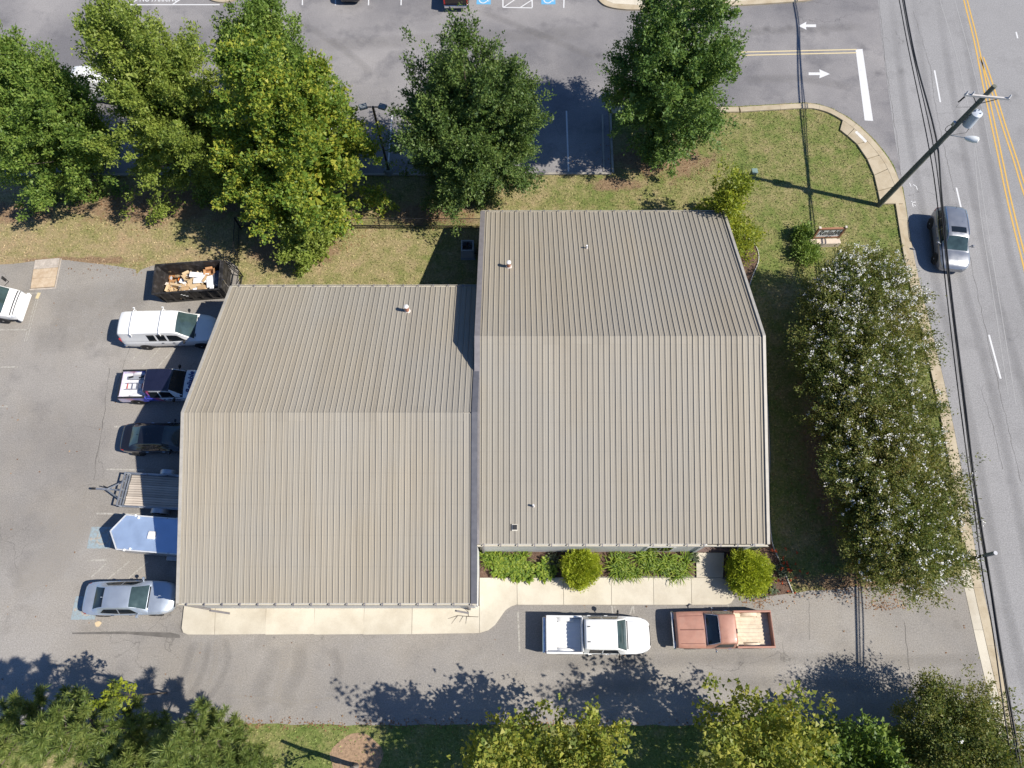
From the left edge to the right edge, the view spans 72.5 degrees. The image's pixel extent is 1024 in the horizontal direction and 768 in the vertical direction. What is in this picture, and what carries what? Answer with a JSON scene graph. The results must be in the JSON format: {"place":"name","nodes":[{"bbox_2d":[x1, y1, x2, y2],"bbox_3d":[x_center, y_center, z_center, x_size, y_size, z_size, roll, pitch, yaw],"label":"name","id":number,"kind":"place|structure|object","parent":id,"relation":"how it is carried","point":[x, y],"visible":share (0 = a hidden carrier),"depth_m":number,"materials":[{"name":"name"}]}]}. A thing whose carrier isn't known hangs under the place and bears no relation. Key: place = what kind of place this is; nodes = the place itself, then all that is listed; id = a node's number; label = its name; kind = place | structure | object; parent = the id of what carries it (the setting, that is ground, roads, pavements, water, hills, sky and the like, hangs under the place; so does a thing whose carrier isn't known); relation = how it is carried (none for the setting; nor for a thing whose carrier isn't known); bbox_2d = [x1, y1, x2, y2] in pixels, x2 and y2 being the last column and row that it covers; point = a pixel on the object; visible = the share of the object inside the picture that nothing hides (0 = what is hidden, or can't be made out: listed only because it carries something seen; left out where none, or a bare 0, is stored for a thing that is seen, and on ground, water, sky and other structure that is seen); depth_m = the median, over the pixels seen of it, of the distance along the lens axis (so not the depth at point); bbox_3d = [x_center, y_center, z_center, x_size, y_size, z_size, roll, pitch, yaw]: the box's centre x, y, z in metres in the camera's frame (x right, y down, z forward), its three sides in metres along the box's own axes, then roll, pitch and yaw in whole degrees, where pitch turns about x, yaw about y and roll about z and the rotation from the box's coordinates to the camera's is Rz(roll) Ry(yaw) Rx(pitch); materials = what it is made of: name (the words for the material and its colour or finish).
{"place":"outdoors","nodes":[
{"label":"outdoors","id":0,"kind":"place"},
{"bbox_2d":[0,0,902,186],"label":"parking lot","id":1,"kind":"structure","parent":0,"point":[829,53],"depth_m":54.80,"materials":[{"name":"grey asphalt"}]},
{"bbox_2d":[71,66,117,102],"bbox_3d":[-31.489,-22.366,52.077,5.820,2.132,2.484,0,68,0],"label":"white van","id":2,"kind":"object","parent":1,"relation":"on","point":[81,69],"visible":0.12,"depth_m":51.19,"materials":[{"name":"paint"}]},
{"bbox_2d":[211,0,234,2],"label":"curb","id":3,"kind":"structure","parent":1,"relation":"on","point":[221,1],"depth_m":56.55,"materials":[{"name":"concrete"}]},
{"bbox_2d":[340,0,359,1],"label":"dark sedan","id":4,"kind":"object","parent":1,"relation":"on","point":[349,0],"visible":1,"depth_m":56.13,"materials":[{"name":"black paint"}]},
{"bbox_2d":[358,103,393,175],"bbox_3d":[-8.845,-16.420,47.391,1.852,6.630,0.640,0,68,0],"label":"lot light","id":5,"kind":"object","parent":1,"relation":"on","point":[388,171],"visible":0.9,"depth_m":44.98,"materials":[{"name":"grey metal"}]},
{"bbox_2d":[443,0,468,7],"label":"black pickup","id":6,"kind":"object","parent":1,"relation":"on","point":[451,3],"visible":0.88,"depth_m":55.58,"materials":[{"name":"paint"}]},
{"bbox_2d":[598,0,810,10],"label":"curb","id":7,"kind":"structure","parent":1,"relation":"on","point":[629,5],"depth_m":56.45,"materials":[{"name":"concrete"}]},
{"bbox_2d":[0,260,1003,725],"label":"parking lot","id":8,"kind":"structure","parent":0,"point":[66,360],"depth_m":38.68,"materials":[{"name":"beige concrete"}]},
{"bbox_2d":[0,276,31,323],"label":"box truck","id":9,"kind":"object","parent":8,"relation":"on","point":[14,303],"visible":1,"depth_m":45.27,"materials":[{"name":"white paint"}]},
{"bbox_2d":[29,258,61,289],"bbox_3d":[-31.533,-7.427,47.239,1.738,0.168,2.351,-4,68,-2],"label":"board cover","id":10,"kind":"object","parent":8,"relation":"on","point":[45,274],"visible":1,"depth_m":47.17,"materials":[{"name":"beige wood"}]},
{"bbox_2d":[82,577,175,617],"bbox_3d":[-21.220,11.870,38.767,4.900,1.485,2.220,-1,68,0],"label":"silver sedan","id":11,"kind":"object","parent":8,"relation":"on","point":[125,598],"visible":0.98,"depth_m":38.39,"materials":[{"name":"paint"}]},
{"bbox_2d":[91,469,178,514],"bbox_3d":[-21.564,6.348,41.298,6.630,0.875,2.590,3,68,1],"label":"flatbed trailer","id":12,"kind":"object","parent":8,"relation":"on","point":[154,493],"visible":0.85,"depth_m":41.22,"materials":[{"name":"black paint"}]},
{"bbox_2d":[110,514,177,561],"bbox_3d":[-20.202,8.699,39.782,5.632,1.950,2.450,4,68,2],"label":"enclosed trailer","id":13,"kind":"object","parent":8,"relation":"on","point":[142,534],"visible":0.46,"depth_m":38.97,"materials":[{"name":"metal"}]},
{"bbox_2d":[120,419,180,455],"bbox_3d":[-21.120,3.251,42.205,4.801,1.485,2.220,0,68,0],"label":"black sedan","id":14,"kind":"object","parent":8,"relation":"on","point":[140,439],"visible":0.73,"depth_m":41.70,"materials":[{"name":"paint"}]},
{"bbox_2d":[117,364,196,404],"bbox_3d":[-21.495,0.042,43.281,5.670,1.865,2.506,-1,68,0],"label":"service pickup","id":15,"kind":"object","parent":8,"relation":"on","point":[165,384],"visible":0.72,"depth_m":42.82,"materials":[{"name":"white paint"}]},
{"bbox_2d":[124,382,142,389],"bbox_3d":[-23.369,0.131,43.281,1.250,0.050,0.450,-1,68,0],"label":"step ladder","id":16,"kind":"object","parent":15,"relation":"in","point":[141,388],"visible":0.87,"depth_m":43.26,"materials":[{"name":"metal"}]},
{"bbox_2d":[128,376,144,379],"bbox_3d":[-23.278,-0.389,43.410,1.100,0.205,0.220,-1,68,0],"label":"tool tray","id":17,"kind":"object","parent":15,"relation":"on","point":[135,377],"visible":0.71,"depth_m":43.33,"materials":[{"name":"black paint"}]},
{"bbox_2d":[117,307,216,349],"bbox_3d":[-21.880,-3.574,44.525,5.820,2.235,2.484,-1,68,-1],"label":"cargo van","id":18,"kind":"object","parent":8,"relation":"on","point":[148,330],"visible":0.98,"depth_m":43.86,"materials":[{"name":"white paint"}]},
{"bbox_2d":[151,259,230,302],"bbox_3d":[-21.128,-6.761,46.245,4.569,1.400,2.280,-4,68,-2],"label":"roll off dumpster","id":19,"kind":"object","parent":8,"relation":"on","point":[163,273],"visible":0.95,"depth_m":46.09,"materials":[{"name":"black metal"}]},
{"bbox_2d":[164,282,180,291],"bbox_3d":[-22.330,-6.203,46.225,1.012,0.465,0.812,10,69,0],"label":"cardboard box","id":20,"kind":"object","parent":19,"relation":"in","point":[173,285],"visible":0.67,"depth_m":46.16,"materials":[{"name":"brown cardboard"}]},
{"bbox_2d":[181,283,190,290],"bbox_3d":[-21.583,-6.347,46.236,0.460,0.352,0.460,-9,75,-4],"label":"cardboard box","id":21,"kind":"object","parent":19,"relation":"in","point":[184,287],"visible":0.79,"depth_m":46.07,"materials":[{"name":"brown cardboard"}]},
{"bbox_2d":[181,270,193,282],"bbox_3d":[-21.485,-7.071,46.452,0.732,0.425,0.952,-32,57,-23],"label":"cardboard box","id":22,"kind":"object","parent":19,"relation":"in","point":[189,279],"visible":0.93,"depth_m":46.48,"materials":[{"name":"brown cardboard"}]},
{"bbox_2d":[165,271,216,290],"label":"packing scraps","id":23,"kind":"object","parent":19,"relation":"in","point":[176,276],"visible":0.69,"depth_m":46.33,"materials":[{"name":"beige cardboard"}]},
{"bbox_2d":[188,280,200,289],"bbox_3d":[-20.997,-6.566,46.168,0.720,0.022,0.620,-35,82,-5],"label":"cardboard sheet","id":24,"kind":"object","parent":23,"relation":"on","point":[191,284],"visible":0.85,"depth_m":46.15,"materials":[{"name":"brown cardboard"}]},
{"bbox_2d":[193,278,205,282],"bbox_3d":[-20.619,-6.856,46.176,0.850,0.050,0.400,-6,62,-8],"label":"foam sheet","id":25,"kind":"object","parent":23,"relation":"on","point":[197,280],"visible":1,"depth_m":46.13,"materials":[{"name":"white plastic"}]},
{"bbox_2d":[206,275,212,287],"bbox_3d":[-19.947,-6.764,46.096,0.420,0.070,0.820,-13,73,3],"label":"foam sheet","id":26,"kind":"object","parent":23,"relation":"on","point":[209,280],"visible":1,"depth_m":46.06,"materials":[{"name":"white plastic"}]},
{"bbox_2d":[189,272,208,277],"bbox_3d":[-20.718,-7.206,46.251,1.250,0.050,0.360,5,76,-1],"label":"foam sheet","id":27,"kind":"object","parent":26,"relation":"on","point":[196,274],"visible":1,"depth_m":46.22,"materials":[{"name":"white plastic"}]},
{"bbox_2d":[197,285,205,289],"bbox_3d":[-20.424,-6.226,46.059,0.500,0.352,0.460,-10,68,2],"label":"cardboard box","id":28,"kind":"object","parent":19,"relation":"in","point":[201,287],"visible":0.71,"depth_m":45.93,"materials":[{"name":"brown cardboard"}]},
{"bbox_2d":[203,266,214,275],"bbox_3d":[-20.093,-7.415,46.483,0.732,0.405,0.652,-10,73,-8],"label":"cardboard box","id":29,"kind":"object","parent":19,"relation":"in","point":[211,270],"visible":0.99,"depth_m":46.39,"materials":[{"name":"brown cardboard"}]},
{"bbox_2d":[213,271,218,287],"bbox_3d":[-19.629,-6.895,46.514,0.400,0.500,1.200,-4,68,-2],"label":"plastic bag","id":30,"kind":"object","parent":19,"relation":"in","point":[215,277],"visible":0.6,"depth_m":46.28,"materials":[{"name":"plastic"}]},
{"bbox_2d":[217,251,243,285],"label":"fence gate","id":31,"kind":"structure","parent":8,"relation":"on","point":[233,267],"depth_m":46.41,"materials":[{"name":"grey metal"}]},
{"bbox_2d":[542,610,650,659],"bbox_3d":[4.585,13.588,37.839,5.820,1.934,2.566,0,68,0],"label":"white pickup","id":32,"kind":"object","parent":8,"relation":"on","point":[604,634],"visible":1,"depth_m":37.57,"materials":[{"name":"paint"}]},
{"bbox_2d":[670,606,775,652],"bbox_3d":[11.525,13.360,38.022,5.520,1.765,2.378,0,68,0],"label":"old pickup","id":33,"kind":"object","parent":8,"relation":"on","point":[738,629],"visible":1,"depth_m":37.86,"materials":[{"name":"red metal"}]},
{"bbox_2d":[0,102,1015,767],"bbox_3d":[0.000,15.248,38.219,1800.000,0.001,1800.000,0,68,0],"label":"ground","id":34,"kind":"structure","parent":0,"point":[90,212],"depth_m":48.14,"materials":[{"name":"green plant"}]},
{"bbox_2d":[0,683,89,767],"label":"pine tree","id":35,"kind":"object","parent":34,"relation":"on","point":[9,720],"visible":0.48,"depth_m":31.95,"materials":[{"name":"green plant"}]},
{"bbox_2d":[0,19,138,221],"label":"oak tree","id":36,"kind":"object","parent":34,"relation":"on","point":[48,110],"visible":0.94,"depth_m":42.33,"materials":[{"name":"green plant"}]},
{"bbox_2d":[11,678,171,767],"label":"pine tree","id":37,"kind":"object","parent":34,"relation":"on","point":[62,727],"visible":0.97,"depth_m":30.83,"materials":[{"name":"green plant"}]},
{"bbox_2d":[81,677,166,718],"bbox_3d":[-18.559,15.569,34.502,1.652,6.966,1.689,-30,71,-11],"label":"sapling","id":38,"kind":"object","parent":34,"relation":"on","point":[122,698],"visible":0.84,"depth_m":32.78,"materials":[{"name":"green plant"}]},
{"bbox_2d":[93,727,169,767],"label":"pine tree","id":39,"kind":"object","parent":34,"relation":"on","point":[123,757],"visible":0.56,"depth_m":32.18,"materials":[{"name":"green plant"}]},
{"bbox_2d":[67,0,253,225],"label":"oak tree","id":40,"kind":"object","parent":34,"relation":"on","point":[154,88],"visible":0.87,"depth_m":41.50,"materials":[{"name":"green plant"}]},
{"bbox_2d":[148,694,256,767],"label":"pine tree","id":41,"kind":"object","parent":34,"relation":"on","point":[182,747],"visible":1,"depth_m":31.29,"materials":[{"name":"green plant"}]},
{"bbox_2d":[232,218,240,262],"bbox_3d":[-18.707,-9.755,47.516,0.068,1.360,2.742,-5,68,-2],"label":"chain fence","id":42,"kind":"object","parent":34,"relation":"on","point":[238,244],"visible":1,"depth_m":47.47,"materials":[{"name":"black metal"}]},
{"bbox_2d":[216,739,284,767],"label":"pine tree","id":43,"kind":"object","parent":34,"relation":"on","point":[255,758],"visible":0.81,"depth_m":34.09,"materials":[{"name":"green plant"}]},
{"bbox_2d":[209,0,346,116],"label":"oak tree","id":44,"kind":"object","parent":34,"relation":"on","point":[256,18],"visible":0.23,"depth_m":43.87,"materials":[{"name":"green plant"}]},
{"bbox_2d":[194,23,399,245],"bbox_3d":[-13.134,-14.476,42.380,10.966,14.599,11.004,0,68,0],"label":"maple tree","id":45,"kind":"object","parent":34,"relation":"on","point":[291,152],"visible":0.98,"depth_m":41.48,"materials":[{"name":"green plant"}]},
{"bbox_2d":[269,199,336,278],"bbox_3d":[-13.650,-9.760,44.957,4.453,6.317,4.269,0,68,0],"label":"young tree","id":46,"kind":"object","parent":34,"relation":"on","point":[305,250],"visible":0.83,"depth_m":45.43,"materials":[{"name":"green plant"}]},
{"bbox_2d":[330,733,382,767],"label":"mulch ring","id":47,"kind":"object","parent":34,"relation":"on","point":[349,755],"visible":1,"depth_m":36.59,"materials":[{"name":"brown wood"}]},
{"bbox_2d":[350,763,358,767],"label":"lamp post","id":48,"kind":"object","parent":47,"relation":"on","point":[355,765],"visible":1,"depth_m":35.87,"materials":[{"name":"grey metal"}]},
{"bbox_2d":[234,217,479,228],"bbox_3d":[-10.448,-11.030,48.024,16.885,1.360,0.082,0,68,0],"label":"chain fence","id":49,"kind":"object","parent":34,"relation":"on","point":[377,218],"visible":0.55,"depth_m":47.96,"materials":[{"name":"grey metal"}]},
{"bbox_2d":[5,107,738,175],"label":"stall kerb","id":50,"kind":"structure","parent":34,"relation":"on","point":[733,109],"depth_m":50.24,"materials":[{"name":"grey concrete"}]},
{"bbox_2d":[182,553,733,634],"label":"shop walk","id":51,"kind":"structure","parent":34,"relation":"on","point":[705,586],"depth_m":39.14,"materials":[{"name":"concrete"}]},
{"bbox_2d":[376,1,556,235],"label":"oak tree","id":52,"kind":"object","parent":34,"relation":"on","point":[466,118],"visible":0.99,"depth_m":41.36,"materials":[{"name":"green plant"}]},
{"bbox_2d":[461,240,477,259],"bbox_3d":[-2.762,-9.107,47.375,1.467,1.060,1.000,0,68,0],"label":"condenser unit","id":53,"kind":"object","parent":34,"relation":"on","point":[468,250],"visible":0.97,"depth_m":47.15,"materials":[{"name":"grey metal"}]},
{"bbox_2d":[176,210,769,613],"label":"metal building","id":54,"kind":"structure","parent":34,"relation":"on","point":[567,380],"depth_m":38.02,"materials":[{"name":"metal"}]},
{"bbox_2d":[643,547,675,550],"bbox_3d":[8.266,9.242,39.161,1.591,1.400,0.065,0,68,0],"label":"window","id":55,"kind":"structure","parent":54,"relation":"in","point":[647,548],"depth_m":39.00,"materials":[{"name":"white glass"}]},
{"bbox_2d":[0,138,991,737],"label":"fallen leaves","id":56,"kind":"object","parent":34,"relation":"on","point":[646,606],"depth_m":40.23,"materials":[{"name":"brown plant"}]},
{"bbox_2d":[447,699,567,767],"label":"maple tree","id":57,"kind":"object","parent":34,"relation":"on","point":[501,749],"visible":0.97,"depth_m":30.84,"materials":[{"name":"green plant"}]},
{"bbox_2d":[514,693,635,767],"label":"maple tree","id":58,"kind":"object","parent":34,"relation":"on","point":[593,746],"visible":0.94,"depth_m":31.62,"materials":[{"name":"green plant"}]},
{"bbox_2d":[480,539,791,595],"bbox_3d":[7.032,10.497,40.082,17.779,0.001,3.223,0,68,0],"label":"planting bed","id":59,"kind":"object","parent":34,"relation":"on","point":[784,587],"visible":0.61,"depth_m":40.15,"materials":[{"name":"brown soil"}]},
{"bbox_2d":[479,549,533,576],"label":"daylily clump","id":60,"kind":"object","parent":59,"relation":"on","point":[488,560],"visible":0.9,"depth_m":39.99,"materials":[{"name":"green plant"}]},
{"bbox_2d":[489,553,541,585],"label":"leafy clump","id":61,"kind":"object","parent":59,"relation":"on","point":[526,574],"visible":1,"depth_m":39.72,"materials":[{"name":"green plant"}]},
{"bbox_2d":[535,555,558,583],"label":"leafy clump","id":62,"kind":"object","parent":59,"relation":"on","point":[549,572],"visible":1,"depth_m":39.75,"materials":[{"name":"green plant"}]},
{"bbox_2d":[547,551,561,568],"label":"dry plant","id":63,"kind":"object","parent":59,"relation":"on","point":[555,557],"visible":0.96,"depth_m":40.00,"materials":[{"name":"green plant"}]},
{"bbox_2d":[558,548,603,592],"bbox_3d":[3.895,10.329,39.139,2.665,2.005,2.729,0,68,0],"label":"round bush","id":64,"kind":"object","parent":59,"relation":"on","point":[581,569],"visible":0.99,"depth_m":38.90,"materials":[{"name":"green plant"}]},
{"bbox_2d":[603,551,669,584],"bbox_3d":[7.021,10.327,39.936,4.314,0.457,2.381,0,68,0],"label":"daylily clump","id":65,"kind":"object","parent":59,"relation":"on","point":[634,566],"visible":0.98,"depth_m":39.81,"materials":[{"name":"green plant"}]},
{"bbox_2d":[655,551,696,585],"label":"daylily clump","id":66,"kind":"object","parent":59,"relation":"on","point":[673,564],"visible":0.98,"depth_m":39.79,"materials":[{"name":"green plant"}]},
{"bbox_2d":[688,552,699,563],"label":"sage plant","id":67,"kind":"object","parent":59,"relation":"on","point":[695,558],"visible":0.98,"depth_m":40.06,"materials":[{"name":"green plant"}]},
{"bbox_2d":[722,547,775,600],"bbox_3d":[13.293,10.533,38.954,2.998,2.194,3.077,0,68,0],"label":"round bush","id":68,"kind":"object","parent":59,"relation":"on","point":[751,571],"visible":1,"depth_m":38.64,"materials":[{"name":"green plant"}]},
{"bbox_2d":[748,583,779,601],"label":"ornamental grass","id":69,"kind":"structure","parent":59,"relation":"on","point":[774,591],"depth_m":39.40,"materials":[{"name":"green plant"}]},
{"bbox_2d":[772,558,790,578],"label":"flower plant","id":70,"kind":"object","parent":59,"relation":"on","point":[782,571],"visible":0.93,"depth_m":39.87,"materials":[{"name":"green plant"}]},
{"bbox_2d":[595,0,751,178],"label":"oak tree","id":71,"kind":"object","parent":34,"relation":"on","point":[666,93],"visible":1,"depth_m":43.32,"materials":[{"name":"green plant"}]},
{"bbox_2d":[690,157,761,239],"bbox_3d":[14.005,-11.876,45.745,4.247,6.420,4.443,-38,73,-14],"label":"yellow tree","id":72,"kind":"object","parent":34,"relation":"on","point":[728,197],"visible":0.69,"depth_m":44.73,"materials":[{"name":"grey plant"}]},
{"bbox_2d":[748,168,757,179],"bbox_3d":[17.213,-14.978,49.866,0.480,0.785,0.480,-4,68,-1],"label":"utility box","id":73,"kind":"object","parent":34,"relation":"on","point":[754,171],"visible":0.86,"depth_m":49.57,"materials":[{"name":"green metal"}]},
{"bbox_2d":[739,236,769,510],"bbox_3d":[15.252,-0.656,44.533,1.922,0.001,20.967,4,68,2],"label":"side bed","id":74,"kind":"object","parent":34,"relation":"on","point":[749,273],"visible":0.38,"depth_m":47.46,"materials":[{"name":"brown soil"}]},
{"bbox_2d":[732,217,768,266],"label":"yellow shrub","id":75,"kind":"object","parent":74,"relation":"on","point":[744,243],"visible":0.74,"depth_m":46.72,"materials":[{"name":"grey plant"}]},
{"bbox_2d":[745,236,758,285],"bbox_3d":[16.423,-8.470,47.616,0.921,0.061,4.040,2,68,1],"label":"garden edging","id":76,"kind":"object","parent":74,"relation":"on","point":[756,265],"visible":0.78,"depth_m":47.38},
{"bbox_2d":[767,395,792,592],"bbox_3d":[15.553,6.247,41.745,0.905,0.061,12.023,1,68,0],"label":"garden edging","id":77,"kind":"object","parent":74,"relation":"on","point":[769,482],"visible":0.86,"depth_m":42.09,"materials":[{"name":"grey concrete"}]},
{"bbox_2d":[679,672,842,767],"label":"maple tree","id":78,"kind":"object","parent":34,"relation":"on","point":[766,728],"visible":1,"depth_m":31.36,"materials":[{"name":"green plant"}]},
{"bbox_2d":[770,547,808,593],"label":"red flowers","id":79,"kind":"object","parent":34,"relation":"on","point":[788,569],"visible":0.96,"depth_m":39.72,"materials":[{"name":"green plant"}]},
{"bbox_2d":[788,219,816,243],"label":"bush","id":80,"kind":"object","parent":34,"relation":"on","point":[804,229],"visible":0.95,"depth_m":47.67,"materials":[{"name":"green plant"}]},
{"bbox_2d":[785,234,822,273],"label":"bush","id":81,"kind":"object","parent":34,"relation":"on","point":[808,250],"visible":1,"depth_m":47.14,"materials":[{"name":"green plant"}]},
{"bbox_2d":[739,103,898,184],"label":"drive kerb","id":82,"kind":"structure","parent":34,"relation":"on","point":[869,139],"depth_m":52.30,"materials":[{"name":"concrete"}]},
{"bbox_2d":[809,226,847,246],"bbox_3d":[21.385,-9.974,47.328,2.110,1.790,0.515,-2,68,-1],"label":"shop sign","id":83,"kind":"object","parent":34,"relation":"on","point":[832,235],"visible":0.98,"depth_m":47.47,"materials":[{"name":"wood"}]},
{"bbox_2d":[783,274,950,422],"bbox_3d":[20.567,-1.767,41.502,9.281,6.810,8.737,32,72,12],"label":"crape myrtle","id":84,"kind":"object","parent":34,"relation":"on","point":[812,351],"visible":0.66,"depth_m":40.22,"materials":[{"name":"green plant"}]},
{"bbox_2d":[792,237,947,352],"bbox_3d":[21.145,-4.966,42.727,8.811,6.905,7.988,0,68,0],"label":"crape myrtle","id":85,"kind":"object","parent":34,"relation":"on","point":[881,270],"visible":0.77,"depth_m":41.37,"materials":[{"name":"green plant"}]},
{"bbox_2d":[840,121,902,204],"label":"corner footpath","id":86,"kind":"structure","parent":34,"relation":"on","point":[884,182],"depth_m":50.47,"materials":[{"name":"concrete"}]},
{"bbox_2d":[810,708,934,767],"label":"maple tree","id":87,"kind":"object","parent":34,"relation":"on","point":[880,749],"visible":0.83,"depth_m":33.78,"materials":[{"name":"green plant"}]},
{"bbox_2d":[792,342,957,481],"bbox_3d":[20.630,1.660,40.092,9.104,6.891,9.012,0,68,0],"label":"crape myrtle","id":88,"kind":"object","parent":34,"relation":"on","point":[913,408],"visible":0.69,"depth_m":38.83,"materials":[{"name":"green plant"}]},
{"bbox_2d":[813,397,990,553],"bbox_3d":[21.104,5.126,38.847,9.086,6.633,8.285,23,70,9],"label":"crape myrtle","id":89,"kind":"object","parent":34,"relation":"on","point":[839,477],"visible":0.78,"depth_m":37.50,"materials":[{"name":"green plant"}]},
{"bbox_2d":[826,456,990,614],"bbox_3d":[21.071,7.888,37.895,7.864,6.356,9.078,0,68,0],"label":"crape myrtle","id":90,"kind":"object","parent":34,"relation":"on","point":[877,554],"visible":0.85,"depth_m":36.35,"materials":[{"name":"green plant"}]},
{"bbox_2d":[876,84,1011,207],"bbox_3d":[26.978,-14.476,44.321,2.650,11.335,0.804,16,69,6],"label":"utility pole","id":91,"kind":"object","parent":34,"relation":"on","point":[968,119],"visible":1,"depth_m":42.00,"materials":[{"name":"brown wood"}]},
{"bbox_2d":[899,0,1011,759],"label":"overhead wire","id":92,"kind":"object","parent":91,"relation":"attached to","point":[959,398],"visible":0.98,"depth_m":38.58,"materials":[{"name":"black metal"}]},
{"bbox_2d":[902,0,1018,764],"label":"overhead wire","id":93,"kind":"object","parent":91,"relation":"attached to","point":[961,385],"visible":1,"depth_m":38.96,"materials":[{"name":"black metal"}]},
{"bbox_2d":[903,0,1021,767],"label":"overhead wire","id":94,"kind":"object","parent":91,"relation":"attached to","point":[992,595],"visible":0.98,"depth_m":38.22,"materials":[{"name":"black metal"}]},
{"bbox_2d":[887,654,1023,767],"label":"crape myrtle","id":95,"kind":"object","parent":34,"relation":"on","point":[945,731],"visible":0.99,"depth_m":33.33,"materials":[{"name":"green plant"}]},
{"bbox_2d":[895,186,1022,753],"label":"road kerb","id":96,"kind":"structure","parent":34,"relation":"on","point":[983,645],"depth_m":40.35,"materials":[{"name":"concrete"}]},
{"bbox_2d":[949,551,997,563],"bbox_3d":[24.198,9.555,37.610,0.200,5.750,0.278,0,68,0],"label":"wire pole","id":97,"kind":"object","parent":34,"relation":"on","point":[992,553],"visible":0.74,"depth_m":35.43,"materials":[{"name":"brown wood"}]},
{"bbox_2d":[878,0,1023,750],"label":"road","id":98,"kind":"structure","parent":0,"point":[962,48],"depth_m":48.76,"materials":[{"name":"grey asphalt"}]},
{"bbox_2d":[927,206,974,272],"bbox_3d":[29.740,-9.873,47.200,2.531,1.933,4.650,7,68,3],"label":"grey suv","id":99,"kind":"object","parent":98,"relation":"on","point":[957,228],"visible":0.95,"depth_m":46.63,"materials":[{"name":"grey paint"}]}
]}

